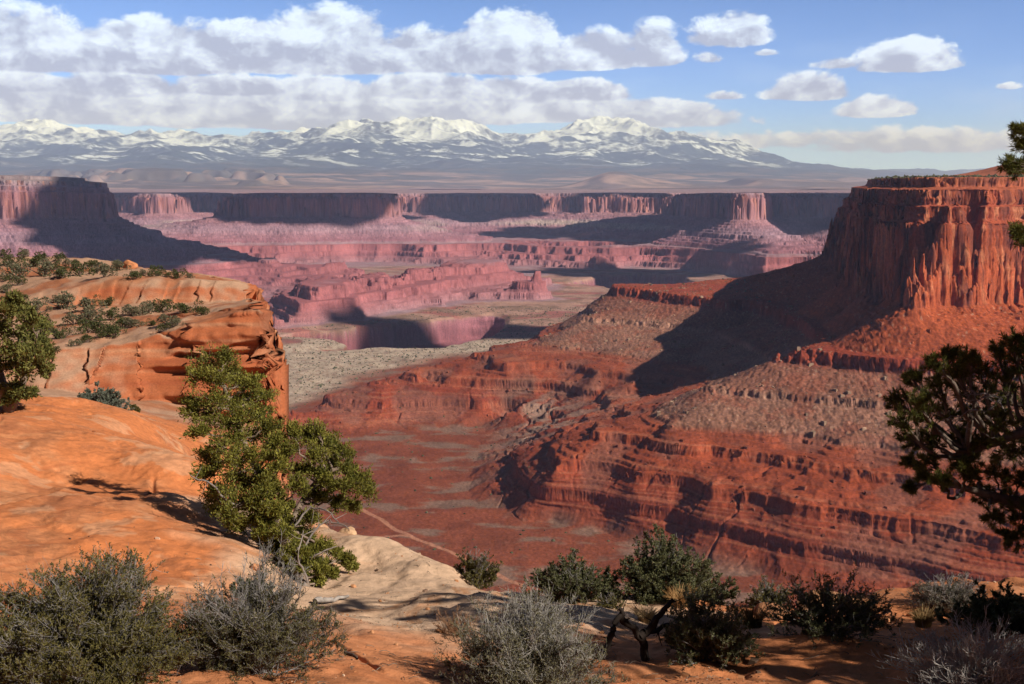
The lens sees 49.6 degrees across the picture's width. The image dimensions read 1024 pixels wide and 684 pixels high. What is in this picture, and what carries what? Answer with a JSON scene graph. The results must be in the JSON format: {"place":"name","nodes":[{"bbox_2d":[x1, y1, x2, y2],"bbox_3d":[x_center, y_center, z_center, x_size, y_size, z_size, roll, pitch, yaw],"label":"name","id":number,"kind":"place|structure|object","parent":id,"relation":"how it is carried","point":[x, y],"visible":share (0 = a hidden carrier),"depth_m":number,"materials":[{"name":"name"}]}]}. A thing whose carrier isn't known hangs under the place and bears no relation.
{"place":"outdoors","nodes":[
{"label":"outdoors","id":0,"kind":"place"},
{"bbox_2d":[0,256,291,500],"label":"rim promontory","id":1,"kind":"structure","parent":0,"point":[143,367],"depth_m":65.04,"materials":[{"name":"orange stone"}]},
{"bbox_2d":[0,273,10,281],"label":"juniper bush","id":2,"kind":"object","parent":1,"relation":"on","point":[4,278],"visible":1,"depth_m":106.94,"materials":[{"name":"green plant"}]},
{"bbox_2d":[0,284,11,292],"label":"juniper bush","id":3,"kind":"object","parent":1,"relation":"on","point":[5,287],"visible":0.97,"depth_m":100.57,"materials":[{"name":"green plant"}]},
{"bbox_2d":[0,249,13,258],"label":"juniper bush","id":4,"kind":"object","parent":1,"relation":"on","point":[2,254],"visible":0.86,"depth_m":127.34,"materials":[{"name":"green plant"}]},
{"bbox_2d":[0,255,15,265],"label":"juniper bush","id":5,"kind":"object","parent":1,"relation":"on","point":[8,259],"visible":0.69,"depth_m":120.81,"materials":[{"name":"green plant"}]},
{"bbox_2d":[0,261,28,279],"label":"juniper bush","id":6,"kind":"object","parent":1,"relation":"on","point":[13,267],"visible":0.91,"depth_m":107.63,"materials":[{"name":"green plant"}]},
{"bbox_2d":[0,290,30,300],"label":"juniper bush","id":7,"kind":"object","parent":1,"relation":"on","point":[24,295],"visible":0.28,"depth_m":93.94,"materials":[{"name":"green plant"}]},
{"bbox_2d":[7,276,27,285],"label":"juniper bush","id":8,"kind":"object","parent":1,"relation":"on","point":[19,282],"visible":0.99,"depth_m":104.36,"materials":[{"name":"green plant"}]},
{"bbox_2d":[17,247,29,257],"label":"juniper bush","id":9,"kind":"object","parent":1,"relation":"on","point":[25,252],"visible":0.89,"depth_m":128.24,"materials":[{"name":"green plant"}]},
{"bbox_2d":[15,252,42,266],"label":"juniper bush","id":10,"kind":"object","parent":1,"relation":"on","point":[34,259],"visible":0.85,"depth_m":119.19,"materials":[{"name":"green plant"}]},
{"bbox_2d":[29,297,52,313],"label":"juniper bush","id":11,"kind":"object","parent":1,"relation":"on","point":[37,308],"visible":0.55,"depth_m":88.57,"materials":[{"name":"green plant"}]},
{"bbox_2d":[34,251,50,259],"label":"juniper bush","id":12,"kind":"object","parent":1,"relation":"on","point":[44,255],"visible":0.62,"depth_m":123.81,"materials":[{"name":"green plant"}]},
{"bbox_2d":[22,258,64,275],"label":"juniper bush","id":13,"kind":"object","parent":1,"relation":"on","point":[43,270],"visible":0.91,"depth_m":107.50,"materials":[{"name":"green plant"}]},
{"bbox_2d":[35,312,51,323],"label":"juniper bush","id":14,"kind":"object","parent":1,"relation":"on","point":[47,314],"visible":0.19,"depth_m":82.67,"materials":[{"name":"green plant"}]},
{"bbox_2d":[35,321,66,333],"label":"juniper bush","id":15,"kind":"object","parent":1,"relation":"on","point":[60,324],"visible":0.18,"depth_m":76.26,"materials":[{"name":"green plant"}]},
{"bbox_2d":[45,261,61,269],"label":"juniper bush","id":16,"kind":"object","parent":1,"relation":"on","point":[56,264],"visible":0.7,"depth_m":113.26,"materials":[{"name":"green plant"}]},
{"bbox_2d":[46,295,61,302],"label":"juniper bush","id":17,"kind":"object","parent":1,"relation":"on","point":[55,298],"visible":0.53,"depth_m":93.70,"materials":[{"name":"green plant"}]},
{"bbox_2d":[51,252,66,261],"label":"juniper bush","id":18,"kind":"object","parent":1,"relation":"on","point":[60,256],"visible":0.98,"depth_m":122.44,"materials":[{"name":"green plant"}]},
{"bbox_2d":[49,266,71,277],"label":"juniper bush","id":19,"kind":"object","parent":1,"relation":"on","point":[60,272],"visible":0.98,"depth_m":103.98,"materials":[{"name":"green plant"}]},
{"bbox_2d":[38,290,86,308],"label":"juniper bush","id":20,"kind":"object","parent":1,"relation":"on","point":[64,298],"visible":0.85,"depth_m":89.67,"materials":[{"name":"green plant"}]},
{"bbox_2d":[48,325,77,338],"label":"juniper bush","id":21,"kind":"object","parent":1,"relation":"on","point":[58,334],"visible":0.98,"depth_m":70.39,"materials":[{"name":"green plant"}]},
{"bbox_2d":[62,258,76,267],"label":"juniper bush","id":22,"kind":"object","parent":1,"relation":"on","point":[67,262],"visible":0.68,"depth_m":116.58,"materials":[{"name":"green plant"}]},
{"bbox_2d":[62,312,86,324],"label":"juniper bush","id":23,"kind":"object","parent":1,"relation":"on","point":[69,317],"visible":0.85,"depth_m":81.39,"materials":[{"name":"green plant"}]},
{"bbox_2d":[67,338,82,346],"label":"juniper bush","id":24,"kind":"object","parent":1,"relation":"on","point":[72,342],"visible":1,"depth_m":65.80,"materials":[{"name":"green plant"}]},
{"bbox_2d":[68,259,95,276],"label":"juniper bush","id":25,"kind":"object","parent":1,"relation":"on","point":[81,268],"visible":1,"depth_m":106.01,"materials":[{"name":"green plant"}]},
{"bbox_2d":[77,319,96,334],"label":"juniper bush","id":26,"kind":"object","parent":1,"relation":"on","point":[80,329],"visible":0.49,"depth_m":72.15,"materials":[{"name":"green plant"}]},
{"bbox_2d":[80,333,94,342],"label":"juniper bush","id":27,"kind":"object","parent":1,"relation":"on","point":[85,336],"visible":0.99,"depth_m":66.73,"materials":[{"name":"green plant"}]},
{"bbox_2d":[68,296,108,312],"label":"juniper bush","id":28,"kind":"object","parent":1,"relation":"on","point":[87,305],"visible":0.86,"depth_m":87.05,"materials":[{"name":"green plant"}]},
{"bbox_2d":[76,309,103,322],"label":"juniper bush","id":29,"kind":"object","parent":1,"relation":"on","point":[90,316],"visible":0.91,"depth_m":81.75,"materials":[{"name":"green plant"}]},
{"bbox_2d":[85,260,98,266],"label":"juniper bush","id":30,"kind":"object","parent":1,"relation":"on","point":[92,262],"visible":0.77,"depth_m":118.73,"materials":[{"name":"green plant"}]},
{"bbox_2d":[83,317,111,332],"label":"juniper bush","id":31,"kind":"object","parent":1,"relation":"on","point":[97,324],"visible":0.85,"depth_m":69.61,"materials":[{"name":"green plant"}]},
{"bbox_2d":[95,329,105,338],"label":"juniper bush","id":32,"kind":"object","parent":1,"relation":"on","point":[97,334],"visible":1,"depth_m":67.31,"materials":[{"name":"green plant"}]},
{"bbox_2d":[93,294,114,305],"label":"juniper bush","id":33,"kind":"object","parent":1,"relation":"on","point":[109,301],"visible":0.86,"depth_m":91.45,"materials":[{"name":"green plant"}]},
{"bbox_2d":[93,262,118,276],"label":"juniper bush","id":34,"kind":"object","parent":1,"relation":"on","point":[103,269],"visible":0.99,"depth_m":98.59,"materials":[{"name":"green plant"}]},
{"bbox_2d":[99,307,119,319],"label":"juniper bush","id":35,"kind":"object","parent":1,"relation":"on","point":[111,312],"visible":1,"depth_m":81.79,"materials":[{"name":"green plant"}]},
{"bbox_2d":[99,324,127,337],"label":"juniper bush","id":36,"kind":"object","parent":1,"relation":"on","point":[113,330],"visible":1,"depth_m":67.57,"materials":[{"name":"green plant"}]},
{"bbox_2d":[104,260,131,270],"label":"juniper bush","id":37,"kind":"object","parent":1,"relation":"on","point":[115,265],"visible":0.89,"depth_m":117.63,"materials":[{"name":"green plant"}]},
{"bbox_2d":[109,316,131,326],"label":"juniper bush","id":38,"kind":"object","parent":1,"relation":"on","point":[118,322],"visible":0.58,"depth_m":74.09,"materials":[{"name":"green plant"}]},
{"bbox_2d":[122,260,137,268],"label":"boulder","id":39,"kind":"object","parent":1,"relation":"on","point":[126,263],"visible":0.78,"depth_m":119.63,"materials":[{"name":"orange stone"}]},
{"bbox_2d":[122,270,141,279],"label":"juniper bush","id":40,"kind":"object","parent":1,"relation":"on","point":[132,275],"visible":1,"depth_m":96.35,"materials":[{"name":"green plant"}]},
{"bbox_2d":[121,304,145,316],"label":"juniper bush","id":41,"kind":"object","parent":1,"relation":"on","point":[128,310],"visible":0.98,"depth_m":84.31,"materials":[{"name":"green plant"}]},
{"bbox_2d":[123,317,143,326],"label":"juniper bush","id":42,"kind":"object","parent":1,"relation":"on","point":[130,320],"visible":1,"depth_m":73.09,"materials":[{"name":"green plant"}]},
{"bbox_2d":[138,269,149,275],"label":"juniper bush","id":43,"kind":"object","parent":1,"relation":"on","point":[143,271],"visible":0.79,"depth_m":99.91,"materials":[{"name":"green plant"}]},
{"bbox_2d":[139,300,157,313],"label":"juniper bush","id":44,"kind":"object","parent":1,"relation":"on","point":[148,309],"visible":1,"depth_m":85.14,"materials":[{"name":"green plant"}]},
{"bbox_2d":[141,318,155,325],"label":"juniper bush","id":45,"kind":"object","parent":1,"relation":"on","point":[152,322],"visible":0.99,"depth_m":72.89,"materials":[{"name":"green plant"}]},
{"bbox_2d":[147,265,166,276],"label":"juniper bush","id":46,"kind":"object","parent":1,"relation":"on","point":[151,271],"visible":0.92,"depth_m":99.89,"materials":[{"name":"green plant"}]},
{"bbox_2d":[149,298,175,312],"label":"juniper bush","id":47,"kind":"object","parent":1,"relation":"on","point":[164,304],"visible":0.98,"depth_m":85.86,"materials":[{"name":"green plant"}]},
{"bbox_2d":[155,323,172,331],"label":"juniper bush","id":48,"kind":"object","parent":1,"relation":"on","point":[162,326],"visible":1,"depth_m":66.24,"materials":[{"name":"green plant"}]},
{"bbox_2d":[158,271,172,276],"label":"juniper bush","id":49,"kind":"object","parent":1,"relation":"on","point":[167,273],"visible":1,"depth_m":98.42,"materials":[{"name":"green plant"}]},
{"bbox_2d":[156,314,181,324],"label":"juniper bush","id":50,"kind":"object","parent":1,"relation":"on","point":[164,317],"visible":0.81,"depth_m":68.23,"materials":[{"name":"green plant"}]},
{"bbox_2d":[166,318,185,326],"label":"juniper bush","id":51,"kind":"object","parent":1,"relation":"on","point":[176,322],"visible":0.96,"depth_m":66.53,"materials":[{"name":"green plant"}]},
{"bbox_2d":[171,268,187,277],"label":"juniper bush","id":52,"kind":"object","parent":1,"relation":"on","point":[175,273],"visible":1,"depth_m":98.45,"materials":[{"name":"green plant"}]},
{"bbox_2d":[173,299,203,312],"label":"juniper bush","id":53,"kind":"object","parent":1,"relation":"on","point":[183,307],"visible":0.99,"depth_m":77.08,"materials":[{"name":"green plant"}]},
{"bbox_2d":[185,273,194,278],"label":"juniper bush","id":54,"kind":"object","parent":1,"relation":"on","point":[188,275],"visible":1,"depth_m":98.18,"materials":[{"name":"green plant"}]},
{"bbox_2d":[192,306,209,314],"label":"juniper bush","id":55,"kind":"object","parent":1,"relation":"on","point":[201,310],"visible":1,"depth_m":70.54,"materials":[{"name":"green plant"}]},
{"bbox_2d":[0,188,850,326],"bbox_3d":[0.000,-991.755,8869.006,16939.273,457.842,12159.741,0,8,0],"label":"canyon terrain","id":56,"kind":"structure","parent":0,"point":[300,250],"depth_m":5937.08,"materials":[{"name":"stone"}]},
{"bbox_2d":[0,175,121,219],"bbox_3d":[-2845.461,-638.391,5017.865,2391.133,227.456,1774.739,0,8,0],"label":"mesa","id":57,"kind":"structure","parent":56,"relation":"on","point":[22,197],"depth_m":4397.65,"materials":[{"name":"stone"}]},
{"bbox_2d":[0,116,986,189],"bbox_3d":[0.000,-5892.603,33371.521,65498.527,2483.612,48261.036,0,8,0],"label":"mountains","id":58,"kind":"structure","parent":0,"point":[596,152],"depth_m":29104.78,"materials":[{"name":"white snow"}]},
{"bbox_2d":[0,396,1023,683],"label":"slickrock ground","id":59,"kind":"structure","parent":0,"point":[70,468],"depth_m":12.11,"materials":[{"name":"orange stone"}]},
{"bbox_2d":[0,289,57,412],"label":"juniper tree","id":60,"kind":"object","parent":59,"relation":"on","point":[28,348],"visible":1,"depth_m":24.58,"materials":[{"name":"green plant"}]},
{"bbox_2d":[0,541,206,683],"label":"blackbrush bush","id":61,"kind":"object","parent":59,"relation":"on","point":[59,632],"visible":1,"depth_m":6.23,"materials":[{"name":"green plant"}]},
{"bbox_2d":[77,381,134,410],"bbox_3d":[-11.725,1.597,31.564,1.721,0.990,1.411,-4,9,-28],"label":"sagebrush","id":62,"kind":"object","parent":59,"relation":"on","point":[107,396],"visible":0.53,"depth_m":31.52,"materials":[{"name":"green plant"}]},
{"bbox_2d":[130,404,140,412],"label":"blackbrush bush","id":63,"kind":"object","parent":59,"relation":"on","point":[137,409],"visible":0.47,"depth_m":40.73,"materials":[{"name":"green plant"}]},
{"bbox_2d":[230,572,276,595],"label":"blackbrush bush","id":64,"kind":"object","parent":59,"relation":"on","point":[233,587],"visible":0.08,"depth_m":10.20,"materials":[{"name":"grey plant"}]},
{"bbox_2d":[167,528,351,683],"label":"blackbrush bush","id":65,"kind":"object","parent":59,"relation":"on","point":[249,630],"visible":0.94,"depth_m":6.80,"materials":[{"name":"grey plant"}]},
{"bbox_2d":[175,341,380,586],"bbox_3d":[-3.298,1.494,14.250,4.176,2.608,2.093,7,11,40],"label":"juniper tree","id":66,"kind":"object","parent":59,"relation":"on","point":[269,516],"visible":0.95,"depth_m":13.93,"materials":[{"name":"green plant"}]},
{"bbox_2d":[313,595,348,603],"bbox_3d":[-1.859,2.652,11.482,0.441,0.111,0.092,-7,11,-41],"label":"dead log","id":67,"kind":"object","parent":59,"relation":"on","point":[326,599],"visible":0.97,"depth_m":11.41,"materials":[{"name":"beige wood"}]},
{"bbox_2d":[339,526,356,534],"bbox_3d":[-2.330,2.821,15.963,0.283,0.300,0.287,-8,11,-44],"label":"boulder","id":68,"kind":"object","parent":59,"relation":"on","point":[350,530],"visible":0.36,"depth_m":15.91,"materials":[{"name":"beige stone"}]},
{"bbox_2d":[344,650,358,659],"bbox_3d":[-1.112,2.177,7.699,0.030,0.054,0.229,-6,10,-34],"label":"dead log","id":69,"kind":"object","parent":59,"relation":"on","point":[352,654],"visible":0.89,"depth_m":7.69,"materials":[{"name":"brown wood"}]},
{"bbox_2d":[431,605,480,638],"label":"dry bush","id":70,"kind":"object","parent":59,"relation":"on","point":[449,627],"visible":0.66,"depth_m":9.21,"materials":[{"name":"grey plant"}]},
{"bbox_2d":[454,546,503,589],"bbox_3d":[-0.440,2.820,13.856,0.617,0.570,0.584,-5,9,-29],"label":"blackbrush bush","id":71,"kind":"object","parent":59,"relation":"on","point":[478,572],"visible":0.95,"depth_m":13.81,"materials":[{"name":"green plant"}]},
{"bbox_2d":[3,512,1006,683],"bbox_3d":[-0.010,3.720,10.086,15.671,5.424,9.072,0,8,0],"label":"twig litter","id":72,"kind":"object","parent":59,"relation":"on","point":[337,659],"visible":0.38,"depth_m":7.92,"materials":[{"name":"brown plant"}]},
{"bbox_2d":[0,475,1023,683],"bbox_3d":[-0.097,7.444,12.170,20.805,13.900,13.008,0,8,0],"label":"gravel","id":73,"kind":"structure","parent":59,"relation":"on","point":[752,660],"depth_m":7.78,"materials":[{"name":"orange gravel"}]},
{"bbox_2d":[431,573,629,683],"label":"blackbrush bush","id":74,"kind":"object","parent":59,"relation":"on","point":[555,659],"visible":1,"depth_m":7.09,"materials":[{"name":"grey plant"}]},
{"bbox_2d":[521,547,625,604],"bbox_3d":[0.654,2.556,12.127,1.134,0.608,0.939,0,8,0],"label":"blackbrush bush","id":75,"kind":"object","parent":59,"relation":"on","point":[578,580],"visible":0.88,"depth_m":12.00,"materials":[{"name":"green plant"}]},
{"bbox_2d":[593,591,625,609],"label":"blackbrush bush","id":76,"kind":"object","parent":59,"relation":"on","point":[610,602],"visible":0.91,"depth_m":11.62,"materials":[{"name":"green plant"}]},
{"bbox_2d":[599,597,683,660],"bbox_3d":[0.925,2.079,7.979,0.802,0.533,0.191,-5,10,-32],"label":"dead snag","id":77,"kind":"object","parent":59,"relation":"on","point":[641,635],"visible":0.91,"depth_m":7.94,"materials":[{"name":"brown wood"}]},
{"bbox_2d":[629,602,660,624],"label":"bunch grass","id":78,"kind":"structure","parent":59,"relation":"on","point":[649,614],"depth_m":10.11,"materials":[{"name":"beige plant"}]},
{"bbox_2d":[604,523,721,605],"bbox_3d":[1.619,2.447,12.153,1.384,0.922,1.021,-3,9,-20],"label":"blackbrush bush","id":79,"kind":"object","parent":59,"relation":"on","point":[654,576],"visible":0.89,"depth_m":11.98,"materials":[{"name":"green plant"}]},
{"bbox_2d":[662,583,697,608],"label":"bunch grass","id":80,"kind":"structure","parent":59,"relation":"on","point":[671,594],"depth_m":11.66,"materials":[{"name":"beige plant"}]},
{"bbox_2d":[659,579,766,669],"bbox_3d":[1.442,2.025,7.979,0.764,0.609,1.030,0,8,0],"label":"blackbrush bush","id":81,"kind":"object","parent":59,"relation":"on","point":[696,634],"visible":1,"depth_m":7.85,"materials":[{"name":"green plant"}]},
{"bbox_2d":[696,572,740,605],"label":"blackbrush bush","id":82,"kind":"object","parent":59,"relation":"on","point":[732,593],"visible":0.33,"depth_m":12.92,"materials":[{"name":"green plant"}]},
{"bbox_2d":[738,600,769,627],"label":"bunch grass","id":83,"kind":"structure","parent":59,"relation":"on","point":[756,620],"depth_m":10.37,"materials":[{"name":"plant"}]},
{"bbox_2d":[745,573,792,608],"bbox_3d":[2.924,2.844,12.581,0.522,0.469,0.623,3,9,22],"label":"blackbrush bush","id":84,"kind":"object","parent":59,"relation":"on","point":[757,596],"visible":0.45,"depth_m":12.54,"materials":[{"name":"green plant"}]},
{"bbox_2d":[754,602,784,617],"bbox_3d":[2.766,2.904,11.883,0.365,0.174,0.505,-4,9,-27],"label":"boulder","id":85,"kind":"object","parent":59,"relation":"on","point":[761,605],"visible":0.19,"depth_m":11.87,"materials":[{"name":"brown stone"}]},
{"bbox_2d":[796,590,854,610],"bbox_3d":[3.357,2.847,11.856,0.831,0.204,0.762,-7,11,-42],"label":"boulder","id":86,"kind":"object","parent":59,"relation":"on","point":[819,598],"visible":0.03,"depth_m":12.04,"materials":[{"name":"brown stone"}]},
{"bbox_2d":[759,560,903,648],"bbox_3d":[2.405,1.976,8.305,1.031,0.583,1.136,0,8,0],"label":"blackbrush bush","id":87,"kind":"object","parent":59,"relation":"on","point":[816,616],"visible":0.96,"depth_m":8.31,"materials":[{"name":"green plant"}]},
{"bbox_2d":[865,602,1023,683],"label":"dead bush","id":88,"kind":"object","parent":59,"relation":"on","point":[983,675],"visible":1,"depth_m":6.77,"materials":[{"name":"grey plant"}]},
{"bbox_2d":[902,571,987,611],"bbox_3d":[4.510,2.586,11.410,0.811,0.432,0.778,-3,9,-20],"label":"blackbrush bush","id":89,"kind":"object","parent":59,"relation":"on","point":[943,594],"visible":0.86,"depth_m":11.40,"materials":[{"name":"grey plant"}]},
{"bbox_2d":[881,119,1023,553],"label":"pinyon pine","id":90,"kind":"object","parent":59,"relation":"on","point":[965,445],"visible":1,"depth_m":7.82,"materials":[{"name":"green plant"}]},
{"bbox_2d":[933,577,1023,638],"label":"juniper bush","id":91,"kind":"object","parent":59,"relation":"on","point":[1010,605],"visible":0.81,"depth_m":9.17,"materials":[{"name":"green plant"}]},
{"bbox_2d":[993,586,1023,598],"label":"boulder","id":92,"kind":"object","parent":59,"relation":"on","point":[1018,590],"visible":0.23,"depth_m":11.22,"materials":[{"name":"stone"}]},
{"bbox_2d":[994,376,1023,478],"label":"pinyon pine","id":93,"kind":"object","parent":59,"relation":"on","point":[1020,409],"visible":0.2,"depth_m":8.90,"materials":[{"name":"green plant"}]},
{"bbox_2d":[0,0,1023,170],"label":"sky","id":94,"kind":"structure","parent":0,"point":[868,84],"materials":[{"name":"blue"}]},
{"bbox_2d":[262,256,1023,607],"bbox_3d":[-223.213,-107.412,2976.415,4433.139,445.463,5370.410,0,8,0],"label":"canyon terrain","id":95,"kind":"structure","parent":0,"point":[590,508],"depth_m":1363.96,"materials":[{"name":"red stone"}]},
{"bbox_2d":[281,174,1023,592],"bbox_3d":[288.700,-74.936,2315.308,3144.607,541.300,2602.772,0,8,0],"label":"desert scrub","id":96,"kind":"object","parent":95,"relation":"on","point":[549,324],"visible":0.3,"depth_m":2425.89,"materials":[{"name":"green plant"}]},
{"bbox_2d":[302,261,1023,566],"bbox_3d":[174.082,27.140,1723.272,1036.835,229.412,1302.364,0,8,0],"label":"talus rubble","id":97,"kind":"object","parent":95,"relation":"on","point":[808,442],"visible":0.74,"depth_m":1500.65,"materials":[{"name":"brown stone"}]},
{"bbox_2d":[815,166,1023,311],"bbox_3d":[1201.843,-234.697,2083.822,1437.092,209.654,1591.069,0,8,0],"label":"mesa","id":98,"kind":"structure","parent":95,"relation":"on","point":[917,244],"depth_m":1445.30,"materials":[{"name":"red stone"}]},
{"bbox_2d":[906,601,936,627],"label":"bunch grass","id":99,"kind":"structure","parent":0,"point":[919,618],"depth_m":10.07,"materials":[{"name":"beige plant"}]}
]}

